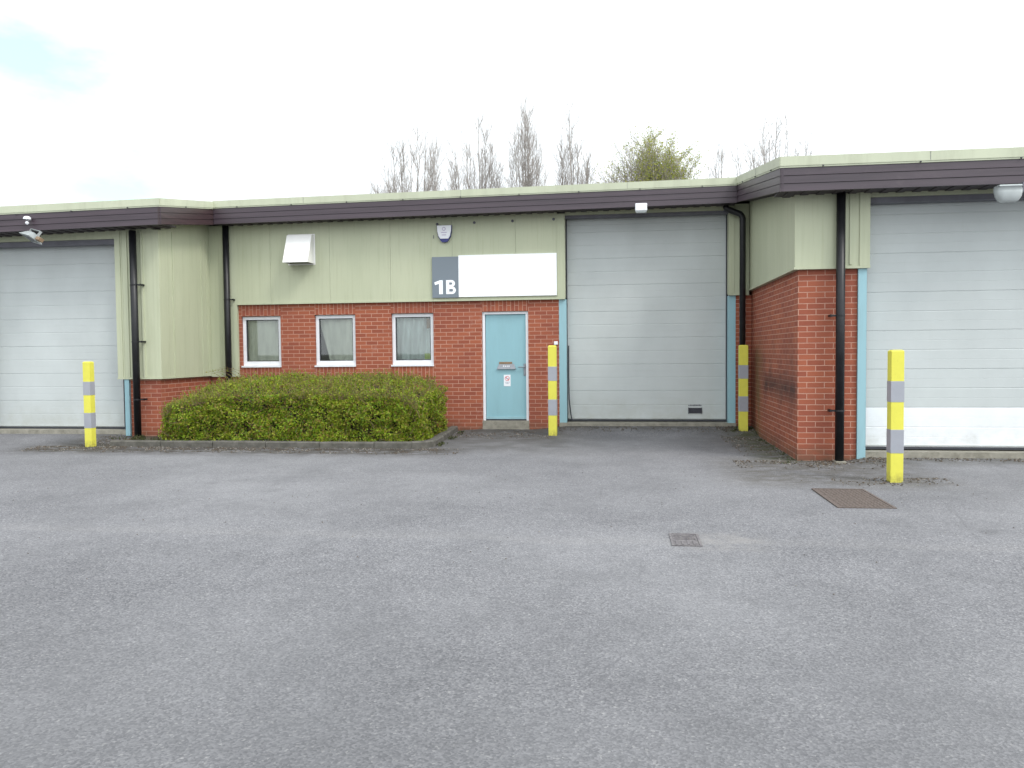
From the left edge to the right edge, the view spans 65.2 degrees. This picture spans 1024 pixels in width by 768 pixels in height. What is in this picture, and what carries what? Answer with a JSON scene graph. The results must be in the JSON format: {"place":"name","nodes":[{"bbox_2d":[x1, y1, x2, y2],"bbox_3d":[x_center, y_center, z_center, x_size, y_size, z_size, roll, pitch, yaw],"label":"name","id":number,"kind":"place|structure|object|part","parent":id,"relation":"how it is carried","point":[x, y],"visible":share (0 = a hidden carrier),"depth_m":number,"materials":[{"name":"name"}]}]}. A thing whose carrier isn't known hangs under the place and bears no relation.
{"place":"outdoors","nodes":[
{"label":"outdoors","id":0,"kind":"place"},
{"bbox_2d":[0,426,1023,767],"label":"yard","id":1,"kind":"structure","parent":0,"point":[596,618],"depth_m":4.71,"materials":[{"name":"grey asphalt"}]},
{"bbox_2d":[82,361,95,446],"bbox_3d":[-6.958,0.356,13.174,0.126,1.452,0.126,0,2,8],"label":"bollard","id":2,"kind":"object","parent":1,"relation":"on","point":[89,404],"visible":0.88,"depth_m":13.13,"materials":[{"name":"yellow metal"}]},
{"bbox_2d":[110,426,457,448],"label":"kerb","id":3,"kind":"structure","parent":1,"relation":"on","point":[440,437],"depth_m":12.84,"materials":[{"name":"concrete"}]},
{"bbox_2d":[124,427,448,440],"bbox_3d":[-3.819,0.882,14.242,5.250,0.048,2.690,0,2,8],"label":"planting bed","id":4,"kind":"object","parent":1,"relation":"on","point":[149,437],"visible":0.06,"depth_m":13.75,"materials":[{"name":"soil"}]},
{"bbox_2d":[158,366,448,441],"bbox_3d":[-3.526,0.373,13.784,4.768,1.358,2.121,0,2,8],"label":"hedge","id":5,"kind":"object","parent":4,"relation":"on","point":[389,406],"visible":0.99,"depth_m":13.04,"materials":[{"name":"green plant"}]},
{"bbox_2d":[111,427,820,463],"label":"weeds","id":6,"kind":"object","parent":1,"relation":"on","point":[142,437],"visible":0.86,"depth_m":13.22,"materials":[{"name":"green plant"}]},
{"bbox_2d":[12,426,1023,616],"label":"grit","id":7,"kind":"object","parent":1,"relation":"on","point":[767,461],"visible":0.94,"depth_m":12.34,"materials":[{"name":"grey gravel"}]},
{"bbox_2d":[548,345,556,435],"bbox_3d":[0.722,0.138,14.189,0.152,1.643,0.152,0,2,8],"label":"bollard","id":8,"kind":"object","parent":1,"relation":"on","point":[552,389],"visible":0.9,"depth_m":14.12,"materials":[{"name":"yellow metal"}]},
{"bbox_2d":[669,533,702,546],"bbox_3d":[1.369,1.254,6.326,0.230,0.055,0.410,0,2,8],"label":"drain grate","id":9,"kind":"object","parent":1,"relation":"on","point":[679,539],"visible":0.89,"depth_m":6.32,"materials":[{"name":"grey metal"}]},
{"bbox_2d":[738,345,747,430],"bbox_3d":[4.074,0.089,14.098,0.152,1.550,0.152,0,2,8],"label":"bollard","id":10,"kind":"object","parent":1,"relation":"on","point":[742,387],"visible":0.88,"depth_m":14.03,"materials":[{"name":"yellow metal"}]},
{"bbox_2d":[811,488,896,508],"bbox_3d":[3.405,1.165,8.027,0.530,0.055,1.050,0,2,8],"label":"manhole cover","id":11,"kind":"object","parent":1,"relation":"on","point":[849,498],"visible":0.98,"depth_m":7.98,"materials":[{"name":"metal"}]},
{"bbox_2d":[886,350,904,482],"bbox_3d":[4.302,0.384,8.979,0.141,1.534,0.141,0,2,8],"label":"bollard","id":12,"kind":"object","parent":1,"relation":"on","point":[895,417],"visible":0.85,"depth_m":8.92,"materials":[{"name":"yellow metal"}]},
{"bbox_2d":[0,0,1023,205],"label":"sky","id":13,"kind":"structure","parent":0,"point":[101,100],"materials":[{"name":"white"}]},
{"label":"ground","id":14,"kind":"structure","parent":0,"visible":0},
{"bbox_2d":[0,198,221,436],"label":"industrial unit","id":15,"kind":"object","parent":14,"relation":"on","point":[117,292],"visible":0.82,"depth_m":14.47,"materials":[{"name":"beige metal"}]},
{"bbox_2d":[23,216,30,224],"bbox_3d":[-8.301,-2.800,13.701,0.124,0.148,0.132,0,2,8],"label":"dome sensor","id":16,"kind":"object","parent":15,"relation":"attached to","point":[27,218],"visible":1,"depth_m":13.67,"materials":[{"name":"white plastic"}]},
{"bbox_2d":[19,229,43,244],"bbox_3d":[-8.115,-2.531,13.615,0.520,0.186,0.270,16,-20,36],"label":"floodlight","id":17,"kind":"object","parent":15,"relation":"attached to","point":[30,235],"visible":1,"depth_m":13.55,"materials":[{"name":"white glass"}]},
{"bbox_3d":[-8.248,-0.910,14.562,2.576,3.450,0.070,0,2,8],"label":"roller door","id":18,"kind":"part","parent":15,"relation":"part of","materials":[{"name":"metal"}]},
{"bbox_2d":[367,128,447,193],"bbox_3d":[-4.740,-5.811,36.824,4.059,12.108,3.171,0,2,8],"label":"bare tree","id":19,"kind":"object","parent":14,"relation":"on","point":[434,187],"visible":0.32,"depth_m":36.17,"materials":[{"name":"grey plant"}]},
{"bbox_2d":[441,104,506,189],"bbox_3d":[-1.665,-6.384,37.277,3.532,13.158,2.513,-1,2,-11],"label":"bare tree","id":20,"kind":"object","parent":14,"relation":"on","point":[482,172],"visible":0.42,"depth_m":37.21,"materials":[{"name":"grey plant"}]},
{"bbox_2d":[208,177,751,430],"bbox_3d":[0.175,-2.138,22.523,10.372,5.738,15.972,0,2,8],"label":"industrial unit","id":21,"kind":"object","parent":14,"relation":"on","point":[641,319],"visible":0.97,"depth_m":15.00,"materials":[{"name":"red brick"}]},
{"bbox_2d":[241,316,281,366],"bbox_3d":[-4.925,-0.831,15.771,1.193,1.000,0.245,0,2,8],"label":"window","id":22,"kind":"structure","parent":21,"relation":"in","point":[261,335],"depth_m":15.86,"materials":[{"name":"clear glass"}]},
{"bbox_2d":[283,234,315,264],"bbox_3d":[-4.080,-2.584,15.268,0.545,0.590,0.340,0,2,8],"label":"vent hood","id":23,"kind":"object","parent":21,"relation":"attached to","point":[299,247],"visible":1,"depth_m":15.23,"materials":[{"name":"white metal"}]},
{"bbox_2d":[315,315,355,366],"bbox_3d":[-3.387,-0.839,15.565,0.873,1.005,0.248,0,2,8],"label":"window","id":24,"kind":"structure","parent":21,"relation":"in","point":[338,331],"depth_m":15.65,"materials":[{"name":"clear glass"}]},
{"bbox_2d":[391,313,433,365],"bbox_3d":[-1.911,-0.848,15.371,0.973,1.010,0.260,0,2,8],"label":"window","id":25,"kind":"structure","parent":21,"relation":"in","point":[412,334],"depth_m":15.44,"materials":[{"name":"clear glass"}]},
{"bbox_2d":[437,225,451,242],"bbox_3d":[-1.267,-2.818,15.015,0.284,0.315,0.068,0,2,8],"label":"alarm box","id":26,"kind":"object","parent":21,"relation":"attached to","point":[444,232],"visible":1,"depth_m":14.98,"materials":[{"name":"white plastic"}]},
{"bbox_2d":[432,253,556,297],"bbox_3d":[-0.339,-2.022,14.940,2.353,0.788,0.035,0,2,8],"label":"sign board","id":27,"kind":"object","parent":21,"relation":"attached to","point":[494,275],"visible":1,"depth_m":14.92,"materials":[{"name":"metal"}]},
{"bbox_3d":[-0.115,-0.337,15.125,0.869,2.052,0.129,0,2,8],"label":"entrance door","id":28,"kind":"part","parent":21,"relation":"part of","materials":[{"name":"blue paint"}]},
{"bbox_2d":[635,203,646,212],"bbox_3d":[2.273,-3.099,14.086,0.207,0.175,0.139,0,2,8],"label":"motion sensor","id":29,"kind":"object","parent":21,"relation":"attached to","point":[640,207],"visible":1,"depth_m":14.02,"materials":[{"name":"white plastic"}]},
{"bbox_3d":[2.479,-1.211,14.835,2.956,3.812,0.140,0,2,8],"label":"roller door","id":30,"kind":"part","parent":21,"relation":"part of","materials":[{"name":"metal"}]},
{"bbox_2d":[492,95,551,186],"bbox_3d":[0.545,-6.428,36.247,2.778,13.288,2.419,1,3,28],"label":"bare tree","id":31,"kind":"object","parent":14,"relation":"on","point":[528,180],"visible":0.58,"depth_m":35.68,"materials":[{"name":"grey plant"}]},
{"bbox_2d":[552,96,600,184],"bbox_3d":[2.819,-6.418,36.656,2.616,13.191,2.406,0,2,8],"label":"bare tree","id":32,"kind":"object","parent":14,"relation":"on","point":[577,174],"visible":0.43,"depth_m":36.50,"materials":[{"name":"grey plant"}]},
{"bbox_2d":[591,122,708,183],"bbox_3d":[5.907,-5.582,35.205,5.967,11.581,5.052,0,2,8],"label":"budding tree","id":33,"kind":"object","parent":14,"relation":"on","point":[649,169],"visible":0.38,"depth_m":34.33,"materials":[{"name":"green plant"}]},
{"bbox_2d":[705,138,729,177],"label":"bare tree","id":34,"kind":"object","parent":14,"relation":"on","point":[714,167],"visible":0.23,"depth_m":40.48,"materials":[{"name":"grey plant"}]},
{"bbox_2d":[726,103,813,174],"bbox_3d":[12.610,-6.667,38.438,4.647,13.360,3.323,0,2,8],"label":"bare tree","id":35,"kind":"object","parent":14,"relation":"on","point":[763,152],"visible":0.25,"depth_m":37.61,"materials":[{"name":"grey plant"}]},
{"bbox_2d":[736,147,1023,462],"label":"industrial unit","id":36,"kind":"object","parent":14,"relation":"on","point":[861,265],"visible":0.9,"depth_m":10.60,"materials":[{"name":"red brick"}]},
{"bbox_3d":[6.237,-0.793,10.542,3.051,3.330,0.070,0,2,8],"label":"roller door","id":37,"kind":"part","parent":36,"relation":"part of","materials":[{"name":"metal"}]},
{"bbox_2d":[993,182,1023,202],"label":"bulkhead light","id":38,"kind":"object","parent":36,"relation":"attached to","point":[1009,193],"visible":1,"depth_m":9.72,"materials":[{"name":"white plastic"}]}
]}

